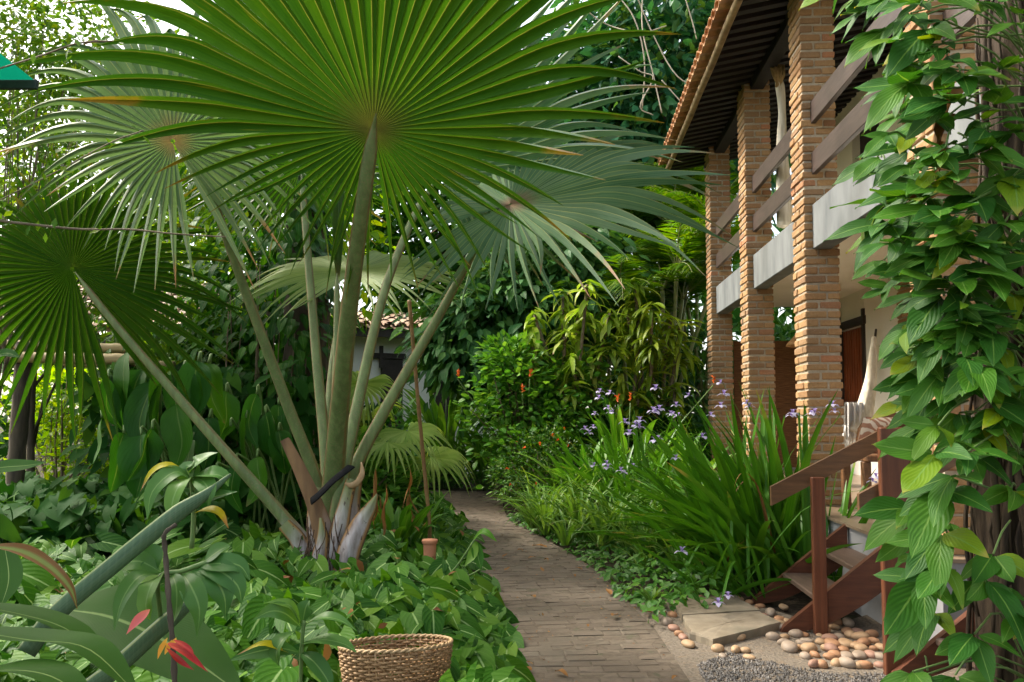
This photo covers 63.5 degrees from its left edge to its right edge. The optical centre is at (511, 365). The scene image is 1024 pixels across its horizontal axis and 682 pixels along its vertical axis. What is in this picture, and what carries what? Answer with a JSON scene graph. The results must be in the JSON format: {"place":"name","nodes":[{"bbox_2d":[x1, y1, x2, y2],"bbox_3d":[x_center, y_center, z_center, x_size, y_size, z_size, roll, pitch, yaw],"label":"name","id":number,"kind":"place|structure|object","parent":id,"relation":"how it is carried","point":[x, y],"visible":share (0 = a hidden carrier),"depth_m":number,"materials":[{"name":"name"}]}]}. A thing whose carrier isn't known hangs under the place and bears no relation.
{"place":"outdoors","nodes":[
{"label":"outdoors","id":0,"kind":"place"},
{"bbox_2d":[0,54,38,89],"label":"awning","id":1,"kind":"object","parent":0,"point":[14,77],"visible":1,"depth_m":4.09,"materials":[{"name":"teal fabric"}]},
{"bbox_2d":[0,33,225,244],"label":"thin branch","id":2,"kind":"object","parent":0,"point":[38,225],"visible":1,"depth_m":3.79,"materials":[{"name":"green plant"}]},
{"bbox_2d":[0,283,231,460],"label":"garden hut","id":3,"kind":"object","parent":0,"point":[104,323],"visible":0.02,"depth_m":11.90,"materials":[{"name":"tile"}]},
{"bbox_2d":[0,0,793,418],"label":"sky","id":4,"kind":"structure","parent":0,"point":[177,4],"materials":[{"name":"white"}]},
{"bbox_2d":[0,419,860,680],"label":"ground","id":5,"kind":"structure","parent":0,"point":[796,603],"depth_m":6.73,"materials":[{"name":"soil"}]},
{"bbox_2d":[1,374,109,479],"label":"sunny bush","id":6,"kind":"object","parent":5,"relation":"on","point":[39,436],"visible":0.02,"depth_m":12.92,"materials":[{"name":"green plant"}]},
{"bbox_2d":[0,0,155,398],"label":"leaved tree","id":7,"kind":"object","parent":5,"relation":"on","point":[37,40],"visible":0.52,"depth_m":7.60,"materials":[{"name":"green plant"}]},
{"bbox_2d":[0,364,160,481],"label":"sunny bush","id":8,"kind":"object","parent":5,"relation":"on","point":[62,421],"visible":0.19,"depth_m":10.45,"materials":[{"name":"green plant"}]},
{"bbox_2d":[3,340,175,485],"bbox_3d":[-4.544,0.795,8.509,1.881,2.160,0.604,0,-4,0],"label":"bamboo pergola","id":9,"kind":"object","parent":5,"relation":"on","point":[18,437],"visible":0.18,"depth_m":8.37,"materials":[{"name":"brown wood"}]},
{"bbox_2d":[0,348,239,681],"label":"bird of paradise","id":10,"kind":"object","parent":5,"relation":"on","point":[77,618],"visible":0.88,"depth_m":2.19,"materials":[{"name":"green plant"}]},
{"bbox_2d":[161,523,177,681],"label":"bare stick","id":11,"kind":"object","parent":10,"relation":"attached to","point":[174,668],"visible":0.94,"depth_m":2.12,"materials":[{"name":"brown plant"}]},
{"bbox_2d":[113,542,250,636],"bbox_3d":[-0.925,0.608,2.220,0.389,0.244,0.219,-2,-4,24],"label":"spiral ginger","id":12,"kind":"object","parent":10,"relation":"attached to","point":[217,575],"visible":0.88,"depth_m":2.21,"materials":[{"name":"green plant"}]},
{"bbox_2d":[141,452,236,548],"bbox_3d":[-0.928,0.393,2.373,0.279,0.280,0.146,0,-4,0],"label":"spiral ginger","id":13,"kind":"object","parent":10,"relation":"attached to","point":[185,474],"visible":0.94,"depth_m":2.38,"materials":[{"name":"green plant"}]},
{"bbox_2d":[0,90,256,473],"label":"broadleaf tree","id":14,"kind":"object","parent":5,"relation":"on","point":[14,159],"visible":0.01,"depth_m":16.72,"materials":[{"name":"green plant"}]},
{"bbox_2d":[0,0,261,471],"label":"leaved tree","id":15,"kind":"object","parent":5,"relation":"on","point":[33,434],"visible":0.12,"depth_m":9.58,"materials":[{"name":"green plant"}]},
{"bbox_2d":[0,465,278,560],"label":"ground cover","id":16,"kind":"object","parent":5,"relation":"on","point":[33,506],"visible":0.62,"depth_m":6.91,"materials":[{"name":"green plant"}]},
{"bbox_2d":[0,513,298,681],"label":"tall arrow leaves","id":17,"kind":"object","parent":5,"relation":"on","point":[265,669],"visible":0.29,"depth_m":5.20,"materials":[{"name":"green plant"}]},
{"bbox_2d":[92,350,224,545],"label":"philodendron","id":18,"kind":"object","parent":5,"relation":"on","point":[137,449],"visible":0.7,"depth_m":7.03,"materials":[{"name":"green plant"}]},
{"bbox_2d":[81,208,345,465],"bbox_3d":[-3.856,-0.011,11.006,4.230,4.025,2.769,-2,-4,29],"label":"broadleaf tree","id":19,"kind":"object","parent":5,"relation":"on","point":[246,340],"visible":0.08,"depth_m":10.47,"materials":[{"name":"green plant"}]},
{"bbox_2d":[92,140,365,529],"bbox_3d":[-3.172,-1.387,8.851,2.988,6.569,3.527,0,-4,0],"label":"vine covered tree","id":20,"kind":"object","parent":5,"relation":"on","point":[292,326],"visible":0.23,"depth_m":8.66,"materials":[{"name":"green plant"}]},
{"bbox_2d":[49,356,325,528],"bbox_3d":[-3.139,0.944,8.485,2.903,2.063,1.434,0,-4,0],"label":"shrub","id":21,"kind":"object","parent":20,"relation":"attached to","point":[304,407],"visible":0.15,"depth_m":8.17,"materials":[{"name":"green plant"}]},
{"bbox_2d":[201,382,304,537],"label":"philodendron","id":22,"kind":"object","parent":5,"relation":"on","point":[267,433],"visible":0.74,"depth_m":7.54,"materials":[{"name":"green plant"}]},
{"bbox_2d":[0,551,535,681],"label":"arrow leaf cover","id":23,"kind":"object","parent":5,"relation":"on","point":[406,597],"visible":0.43,"depth_m":4.30,"materials":[{"name":"green plant"}]},
{"bbox_2d":[23,489,519,623],"bbox_3d":[-2.483,1.742,9.256,5.149,0.667,8.566,0,-4,0],"label":"arrow leaf cover","id":24,"kind":"object","parent":5,"relation":"on","point":[452,544],"visible":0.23,"depth_m":6.28,"materials":[{"name":"green plant"}]},
{"bbox_2d":[55,523,463,666],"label":"dead leaves","id":25,"kind":"object","parent":24,"relation":"on","point":[327,651],"visible":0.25,"depth_m":4.29,"materials":[{"name":"brown plant"}]},
{"bbox_2d":[142,142,433,338],"bbox_3d":[-4.442,-2.007,15.324,7.712,8.524,4.637,0,-4,0],"label":"broadleaf tree","id":26,"kind":"object","parent":5,"relation":"on","point":[376,234],"visible":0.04,"depth_m":14.86,"materials":[{"name":"green plant"}]},
{"bbox_2d":[231,598,356,681],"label":"spiral ginger","id":27,"kind":"object","parent":5,"relation":"on","point":[277,646],"visible":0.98,"depth_m":2.80,"materials":[{"name":"green plant"}]},
{"bbox_2d":[221,351,434,503],"bbox_3d":[-2.269,0.983,9.980,2.932,2.414,1.888,1,-4,-22],"label":"dark bush","id":28,"kind":"object","parent":5,"relation":"on","point":[402,426],"visible":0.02,"depth_m":10.26,"materials":[{"name":"green plant"}]},
{"bbox_2d":[287,425,440,524],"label":"bush","id":29,"kind":"object","parent":5,"relation":"on","point":[394,491],"visible":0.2,"depth_m":8.58,"materials":[{"name":"green plant"}]},
{"bbox_2d":[0,0,738,579],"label":"fan palm","id":30,"kind":"object","parent":5,"relation":"on","point":[342,104],"visible":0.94,"depth_m":5.54,"materials":[{"name":"green plant"}]},
{"bbox_2d":[337,634,452,681],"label":"wicker basket","id":31,"kind":"object","parent":5,"relation":"on","point":[387,665],"visible":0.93,"depth_m":3.41,"materials":[{"name":"wicker"}]},
{"bbox_2d":[319,370,475,500],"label":"young fan palm","id":32,"kind":"object","parent":5,"relation":"on","point":[440,458],"visible":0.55,"depth_m":8.93,"materials":[{"name":"green plant"}]},
{"bbox_2d":[0,183,795,458],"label":"distant woods","id":33,"kind":"object","parent":5,"relation":"on","point":[736,318],"visible":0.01,"depth_m":24.76,"materials":[{"name":"green plant"}]},
{"bbox_2d":[360,488,447,561],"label":"border plant","id":34,"kind":"object","parent":5,"relation":"on","point":[402,519],"visible":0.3,"depth_m":7.35,"materials":[{"name":"green plant"}]},
{"bbox_2d":[329,310,497,476],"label":"white cottage","id":35,"kind":"structure","parent":5,"relation":"on","point":[387,361],"depth_m":17.01,"materials":[{"name":"paint"}]},
{"bbox_2d":[380,359,402,426],"bbox_3d":[-2.479,1.089,16.995,0.450,2.438,0.075,2,-4,-24],"label":"door","id":36,"kind":"structure","parent":35,"relation":"in","point":[391,368],"depth_m":17.02,"materials":[{"name":"brown wood"}]},
{"bbox_2d":[434,376,454,446],"bbox_3d":[-1.429,1.118,17.463,0.450,2.438,0.075,2,-4,-24],"label":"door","id":37,"kind":"structure","parent":35,"relation":"in","point":[438,399],"depth_m":17.43,"materials":[{"name":"brown wood"}]},
{"bbox_2d":[407,300,431,537],"bbox_3d":[-0.818,0.589,7.282,0.067,2.314,0.305,-3,-4,37],"label":"garden cane","id":38,"kind":"object","parent":5,"relation":"on","point":[422,449],"visible":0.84,"depth_m":7.29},
{"bbox_2d":[422,538,437,559],"bbox_3d":[-0.619,1.498,6.220,0.122,0.368,0.122,0,-4,0],"label":"terracotta flower pot","id":39,"kind":"object","parent":5,"relation":"on","point":[429,547],"visible":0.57,"depth_m":6.19,"materials":[{"name":"ceramic"}]},
{"bbox_2d":[390,383,501,488],"bbox_3d":[-1.189,1.213,14.895,2.920,2.005,2.494,0,-4,0],"label":"heliconia","id":40,"kind":"object","parent":5,"relation":"on","point":[434,415],"visible":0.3,"depth_m":14.61,"materials":[{"name":"green plant"}]},
{"bbox_2d":[424,528,496,588],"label":"leaning plant","id":41,"kind":"object","parent":5,"relation":"on","point":[474,550],"visible":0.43,"depth_m":5.64,"materials":[{"name":"green plant"}]},
{"bbox_2d":[414,447,506,489],"bbox_3d":[-1.023,1.830,14.814,3.467,0.745,1.943,0,-4,8],"label":"leafy cover","id":42,"kind":"object","parent":5,"relation":"on","point":[478,474],"visible":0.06,"depth_m":14.39,"materials":[{"name":"green plant"}]},
{"bbox_2d":[438,419,496,490],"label":"border plant","id":43,"kind":"object","parent":5,"relation":"on","point":[476,449],"visible":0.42,"depth_m":14.30,"materials":[{"name":"green plant"}]},
{"bbox_2d":[340,3,660,413],"bbox_3d":[-0.496,-3.224,19.962,9.229,11.592,5.965,0,-4,0],"label":"broadleaf tree","id":44,"kind":"object","parent":5,"relation":"on","point":[416,247],"visible":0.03,"depth_m":19.08,"materials":[{"name":"green plant"}]},
{"bbox_2d":[456,368,558,504],"bbox_3d":[0.237,1.075,12.059,2.041,1.933,2.497,0,-4,0],"label":"heliconia","id":45,"kind":"object","parent":5,"relation":"on","point":[479,437],"visible":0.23,"depth_m":11.88,"materials":[{"name":"green plant"}]},
{"bbox_2d":[368,221,658,497],"bbox_3d":[0.040,-0.407,13.509,4.740,5.091,3.274,0,-4,0],"label":"broadleaf tree","id":46,"kind":"object","parent":5,"relation":"on","point":[458,333],"visible":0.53,"depth_m":12.84,"materials":[{"name":"green plant"}]},
{"bbox_2d":[481,419,606,512],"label":"ixora bush","id":47,"kind":"object","parent":5,"relation":"on","point":[538,467],"visible":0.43,"depth_m":10.36,"materials":[{"name":"green plant"}]},
{"bbox_2d":[447,329,641,509],"bbox_3d":[0.528,0.727,11.472,2.916,2.573,2.037,0,-4,0],"label":"garden shrub","id":48,"kind":"object","parent":5,"relation":"on","point":[509,371],"visible":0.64,"depth_m":11.47,"materials":[{"name":"green plant"}]},
{"bbox_2d":[516,279,632,464],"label":"cane plant","id":49,"kind":"object","parent":5,"relation":"on","point":[576,332],"visible":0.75,"depth_m":11.75,"materials":[{"name":"green plant"}]},
{"bbox_2d":[512,430,666,505],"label":"border plant","id":50,"kind":"object","parent":5,"relation":"on","point":[569,458],"visible":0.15,"depth_m":9.62,"materials":[{"name":"green plant"}]},
{"bbox_2d":[504,254,684,418],"bbox_3d":[1.441,0.215,13.551,3.084,3.844,3.498,-2,-4,26],"label":"feather palm","id":51,"kind":"object","parent":5,"relation":"on","point":[614,286],"visible":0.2,"depth_m":12.69,"materials":[{"name":"green plant"}]},
{"bbox_2d":[543,473,653,549],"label":"grass tuft","id":52,"kind":"object","parent":5,"relation":"on","point":[600,539],"visible":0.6,"depth_m":7.77,"materials":[{"name":"green plant"}]},
{"bbox_2d":[551,474,675,544],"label":"grass tuft","id":53,"kind":"object","parent":5,"relation":"on","point":[597,489],"visible":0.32,"depth_m":7.97,"materials":[{"name":"green plant"}]},
{"bbox_2d":[542,388,689,512],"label":"walking iris","id":54,"kind":"object","parent":5,"relation":"on","point":[608,464],"visible":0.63,"depth_m":8.99,"materials":[{"name":"green plant"}]},
{"bbox_2d":[448,0,792,406],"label":"broadleaf tree","id":55,"kind":"object","parent":5,"relation":"on","point":[673,16],"visible":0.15,"depth_m":14.93,"materials":[{"name":"green plant"}]},
{"bbox_2d":[589,0,696,115],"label":"hanging roots","id":56,"kind":"object","parent":55,"relation":"hanging from","point":[644,73],"visible":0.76,"depth_m":13.85,"materials":[{"name":"brown plant"}]},
{"bbox_2d":[543,375,715,501],"bbox_3d":[1.558,1.046,10.790,2.200,1.837,1.819,-1,-4,12],"label":"heliconia","id":57,"kind":"object","parent":5,"relation":"on","point":[567,433],"visible":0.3,"depth_m":10.60,"materials":[{"name":"green plant"}]},
{"bbox_2d":[614,541,666,573],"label":"grass tuft","id":58,"kind":"object","parent":5,"relation":"on","point":[642,555],"visible":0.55,"depth_m":6.56,"materials":[{"name":"green plant"}]},
{"bbox_2d":[585,389,711,505],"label":"flowering plant","id":59,"kind":"object","parent":5,"relation":"on","point":[658,425],"visible":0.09,"depth_m":11.62,"materials":[{"name":"green plant"}]},
{"bbox_2d":[593,277,706,463],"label":"cane plant","id":60,"kind":"object","parent":5,"relation":"on","point":[638,322],"visible":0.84,"depth_m":11.87,"materials":[{"name":"green plant"}]},
{"bbox_2d":[506,503,793,623],"bbox_3d":[1.427,1.629,8.097,2.205,0.454,5.868,1,-4,-10],"label":"leafy cover","id":61,"kind":"object","parent":5,"relation":"on","point":[680,590],"visible":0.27,"depth_m":6.18,"materials":[{"name":"green plant"}]},
{"bbox_2d":[483,469,594,528],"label":"grass tuft","id":62,"kind":"object","parent":61,"relation":"on","point":[531,525],"visible":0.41,"depth_m":9.22,"materials":[{"name":"green plant"}]},
{"bbox_2d":[483,470,605,534],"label":"grass tuft","id":63,"kind":"object","parent":61,"relation":"on","point":[540,513],"visible":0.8,"depth_m":8.76,"materials":[{"name":"green plant"}]},
{"bbox_2d":[500,455,610,528],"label":"grass tuft","id":64,"kind":"object","parent":61,"relation":"on","point":[568,492],"visible":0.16,"depth_m":9.21,"materials":[{"name":"green plant"}]},
{"bbox_2d":[529,509,598,545],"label":"grass tuft","id":65,"kind":"object","parent":61,"relation":"on","point":[564,537],"visible":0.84,"depth_m":8.03,"materials":[{"name":"green plant"}]},
{"bbox_2d":[516,473,647,539],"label":"grass tuft","id":66,"kind":"object","parent":61,"relation":"on","point":[577,515],"visible":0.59,"depth_m":8.35,"materials":[{"name":"green plant"}]},
{"bbox_2d":[535,464,642,533],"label":"grass tuft","id":67,"kind":"object","parent":61,"relation":"on","point":[606,497],"visible":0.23,"depth_m":8.65,"materials":[{"name":"green plant"}]},
{"bbox_2d":[566,485,662,554],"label":"grass tuft","id":68,"kind":"object","parent":61,"relation":"on","point":[624,540],"visible":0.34,"depth_m":7.49,"materials":[{"name":"green plant"}]},
{"bbox_2d":[598,499,661,558],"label":"grass tuft","id":69,"kind":"object","parent":61,"relation":"on","point":[645,539],"visible":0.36,"depth_m":7.22,"materials":[{"name":"green plant"}]},
{"bbox_2d":[634,585,669,600],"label":"grass tuft","id":70,"kind":"object","parent":61,"relation":"on","point":[646,595],"visible":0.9,"depth_m":5.65,"materials":[{"name":"green plant"}]},
{"bbox_2d":[612,420,732,510],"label":"border plant","id":71,"kind":"object","parent":5,"relation":"on","point":[653,457],"visible":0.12,"depth_m":9.58,"materials":[{"name":"green plant"}]},
{"bbox_2d":[573,185,774,422],"bbox_3d":[3.010,-0.332,13.464,3.315,4.931,3.039,2,-4,-34],"label":"feather palm","id":72,"kind":"object","parent":5,"relation":"on","point":[692,279],"visible":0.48,"depth_m":13.11,"materials":[{"name":"green plant"}]},
{"bbox_2d":[566,430,797,564],"bbox_3d":[1.222,1.103,6.910,1.654,1.181,2.100,0,-4,0],"label":"walking iris","id":73,"kind":"object","parent":5,"relation":"on","point":[695,502],"visible":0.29,"depth_m":6.85,"materials":[{"name":"green plant"}]},
{"bbox_2d":[648,532,715,580],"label":"grass tuft","id":74,"kind":"object","parent":5,"relation":"on","point":[671,557],"visible":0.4,"depth_m":6.31,"materials":[{"name":"green plant"}]},
{"bbox_2d":[588,309,795,462],"bbox_3d":[3.543,0.715,14.551,4.855,3.511,1.960,1,-4,-12],"label":"hedge bush","id":75,"kind":"object","parent":5,"relation":"on","point":[780,336],"visible":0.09,"depth_m":14.42,"materials":[{"name":"green plant"}]},
{"bbox_2d":[620,159,791,444],"bbox_3d":[3.036,-0.757,14.693,3.965,5.917,3.424,0,-4,0],"label":"feather palm","id":76,"kind":"object","parent":5,"relation":"on","point":[663,220],"visible":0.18,"depth_m":14.37,"materials":[{"name":"green plant"}]},
{"bbox_2d":[558,378,861,583],"bbox_3d":[1.700,0.892,6.645,2.691,1.568,3.043,-3,-4,36],"label":"walking iris","id":77,"kind":"object","parent":5,"relation":"on","point":[723,487],"visible":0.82,"depth_m":6.21,"materials":[{"name":"green plant"}]},
{"bbox_2d":[727,473,775,562],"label":"dry leaf","id":78,"kind":"object","parent":77,"relation":"attached to","point":[764,509],"visible":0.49,"depth_m":6.13,"materials":[{"name":"plant"}]},
{"bbox_2d":[614,473,877,606],"bbox_3d":[1.707,1.200,5.923,1.714,0.858,1.105,2,-4,-24],"label":"walking iris","id":79,"kind":"object","parent":5,"relation":"on","point":[733,587],"visible":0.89,"depth_m":5.78,"materials":[{"name":"green plant"}]},
{"bbox_2d":[718,409,877,584],"bbox_3d":[2.221,0.988,6.200,1.280,1.314,1.167,-1,-4,22],"label":"walking iris","id":80,"kind":"object","parent":5,"relation":"on","point":[803,547],"visible":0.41,"depth_m":6.13,"materials":[{"name":"green plant"}]},
{"bbox_2d":[627,602,974,681],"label":"gravel bed","id":81,"kind":"object","parent":5,"relation":"on","point":[762,647],"visible":0.33,"depth_m":4.52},
{"bbox_2d":[681,639,694,648],"bbox_3d":[0.992,1.571,4.653,0.071,0.050,0.103,0,-4,0],"label":"pebble","id":82,"kind":"object","parent":81,"relation":"on","point":[688,643],"visible":1,"depth_m":4.62,"materials":[{"name":"beige stone"}]},
{"bbox_2d":[673,594,759,620],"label":"stone slab","id":83,"kind":"structure","parent":81,"relation":"on","point":[735,603],"depth_m":5.42,"materials":[{"name":"beige stone"}]},
{"bbox_2d":[683,611,780,646],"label":"stone slab","id":84,"kind":"structure","parent":81,"relation":"on","point":[710,630],"depth_m":4.93,"materials":[{"name":"beige stone"}]},
{"bbox_2d":[765,632,780,640],"bbox_3d":[1.520,1.581,4.812,0.085,0.058,0.082,0,-4,0],"label":"pebble","id":85,"kind":"object","parent":81,"relation":"on","point":[774,636],"visible":0.88,"depth_m":4.78,"materials":[{"name":"beige stone"}]},
{"bbox_2d":[781,640,797,652],"bbox_3d":[1.537,1.562,4.580,0.091,0.066,0.121,0,-4,0],"label":"pebble","id":86,"kind":"object","parent":81,"relation":"on","point":[787,646],"visible":0.97,"depth_m":4.54,"materials":[{"name":"grey stone"}]},
{"bbox_2d":[788,629,802,637],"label":"pebble","id":87,"kind":"object","parent":81,"relation":"on","point":[796,633],"visible":0.93,"depth_m":4.84,"materials":[{"name":"grey stone"}]},
{"bbox_2d":[800,642,817,652],"bbox_3d":[1.640,1.563,4.563,0.095,0.060,0.079,0,-4,0],"label":"pebble","id":88,"kind":"object","parent":81,"relation":"on","point":[808,647],"visible":0.83,"depth_m":4.54,"materials":[{"name":"beige stone"}]},
{"bbox_2d":[752,424,910,634],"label":"wooden stairs","id":89,"kind":"structure","parent":81,"relation":"on","point":[857,585],"depth_m":4.97,"materials":[{"name":"red wood"}]},
{"bbox_2d":[839,656,855,668],"bbox_3d":[1.738,1.544,4.285,0.080,0.063,0.093,0,-4,0],"label":"pebble","id":90,"kind":"object","parent":81,"relation":"on","point":[846,662],"visible":0.98,"depth_m":4.26,"materials":[{"name":"beige stone"}]},
{"bbox_2d":[842,617,854,626],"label":"pebble","id":91,"kind":"object","parent":81,"relation":"on","point":[848,621],"visible":0.98,"depth_m":5.10,"materials":[{"name":"stone"}]},
{"bbox_2d":[852,650,867,658],"bbox_3d":[1.872,1.562,4.447,0.076,0.044,0.116,-2,-4,34],"label":"pebble","id":92,"kind":"object","parent":81,"relation":"on","point":[859,654],"visible":0.94,"depth_m":4.42,"materials":[{"name":"beige stone"}]},
{"bbox_2d":[851,631,869,639],"bbox_3d":[2.026,1.580,4.808,0.104,0.060,0.091,0,-4,0],"label":"pebble","id":93,"kind":"object","parent":81,"relation":"on","point":[857,635],"visible":0.73,"depth_m":4.78,"materials":[{"name":"beige stone"}]},
{"bbox_2d":[857,660,873,668],"bbox_3d":[1.818,1.549,4.266,0.090,0.050,0.067,0,-4,0],"label":"pebble","id":94,"kind":"object","parent":81,"relation":"on","point":[865,664],"visible":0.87,"depth_m":4.24,"materials":[{"name":"stone"}]},
{"bbox_2d":[857,427,975,675],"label":"wooden stairs","id":95,"kind":"structure","parent":81,"relation":"on","point":[890,468],"depth_m":4.14,"materials":[{"name":"red wood"}]},
{"bbox_2d":[658,0,980,666],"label":"brick house","id":96,"kind":"structure","parent":5,"relation":"on","point":[726,110],"depth_m":8.28,"materials":[{"name":"brick"}]},
{"bbox_2d":[733,341,798,467],"bbox_3d":[3.743,0.540,11.488,1.280,1.755,0.036,0,-4,4],"label":"bamboo screen","id":97,"kind":"object","parent":96,"relation":"on","point":[785,374],"visible":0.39,"depth_m":11.49,"materials":[{"name":"brown wood"}]},
{"bbox_2d":[770,64,792,227],"bbox_3d":[2.802,-2.447,8.632,0.167,2.054,0.290,0,-4,0],"label":"hammock","id":98,"kind":"object","parent":96,"relation":"hanging from","point":[784,214],"visible":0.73,"depth_m":8.57,"materials":[{"name":"beige fabric"}]},
{"bbox_2d":[842,329,876,444],"bbox_3d":[3.330,0.206,7.729,0.676,1.156,0.204,3,-4,-37],"label":"hammock","id":99,"kind":"object","parent":96,"relation":"hanging from","point":[859,410],"visible":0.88,"depth_m":7.64,"materials":[{"name":"beige fabric"}]},
{"bbox_2d":[841,413,895,509],"bbox_3d":[2.970,0.754,6.451,0.672,0.772,0.570,0,-4,0],"label":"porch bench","id":100,"kind":"object","parent":96,"relation":"on","point":[865,463],"visible":0.16,"depth_m":6.23,"materials":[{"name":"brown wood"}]},
{"bbox_2d":[858,417,892,452],"bbox_3d":[2.936,0.559,6.528,0.420,0.298,0.214,1,-4,-9],"label":"cushion","id":101,"kind":"object","parent":100,"relation":"on","point":[868,426],"visible":0.26,"depth_m":6.44,"materials":[{"name":"beige fabric"}]},
{"bbox_2d":[860,123,878,159],"bbox_3d":[4.440,-2.233,10.092,0.030,2.110,0.900,0,-4,4],"label":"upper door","id":102,"kind":"structure","parent":96,"relation":"in","point":[864,140],"depth_m":10.42,"materials":[{"name":"brown wood"}]},
{"bbox_2d":[963,0,1023,681],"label":"tree trunk","id":103,"kind":"object","parent":5,"relation":"on","point":[981,529],"visible":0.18,"depth_m":2.98,"materials":[{"name":"brown plant"}]},
{"bbox_2d":[799,0,1023,681],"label":"climbing vine","id":104,"kind":"object","parent":103,"relation":"attached to","point":[924,337],"visible":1,"depth_m":2.58,"materials":[{"name":"green plant"}]},
{"bbox_2d":[429,490,689,681],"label":"brick path","id":105,"kind":"structure","parent":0,"point":[681,676],"depth_m":5.31,"materials":[{"name":"brown brick"}]},
{"bbox_2d":[696,652,885,681],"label":"gravel","id":106,"kind":"structure","parent":0,"point":[816,676],"depth_m":4.15,"materials":[{"name":"grey gravel"}]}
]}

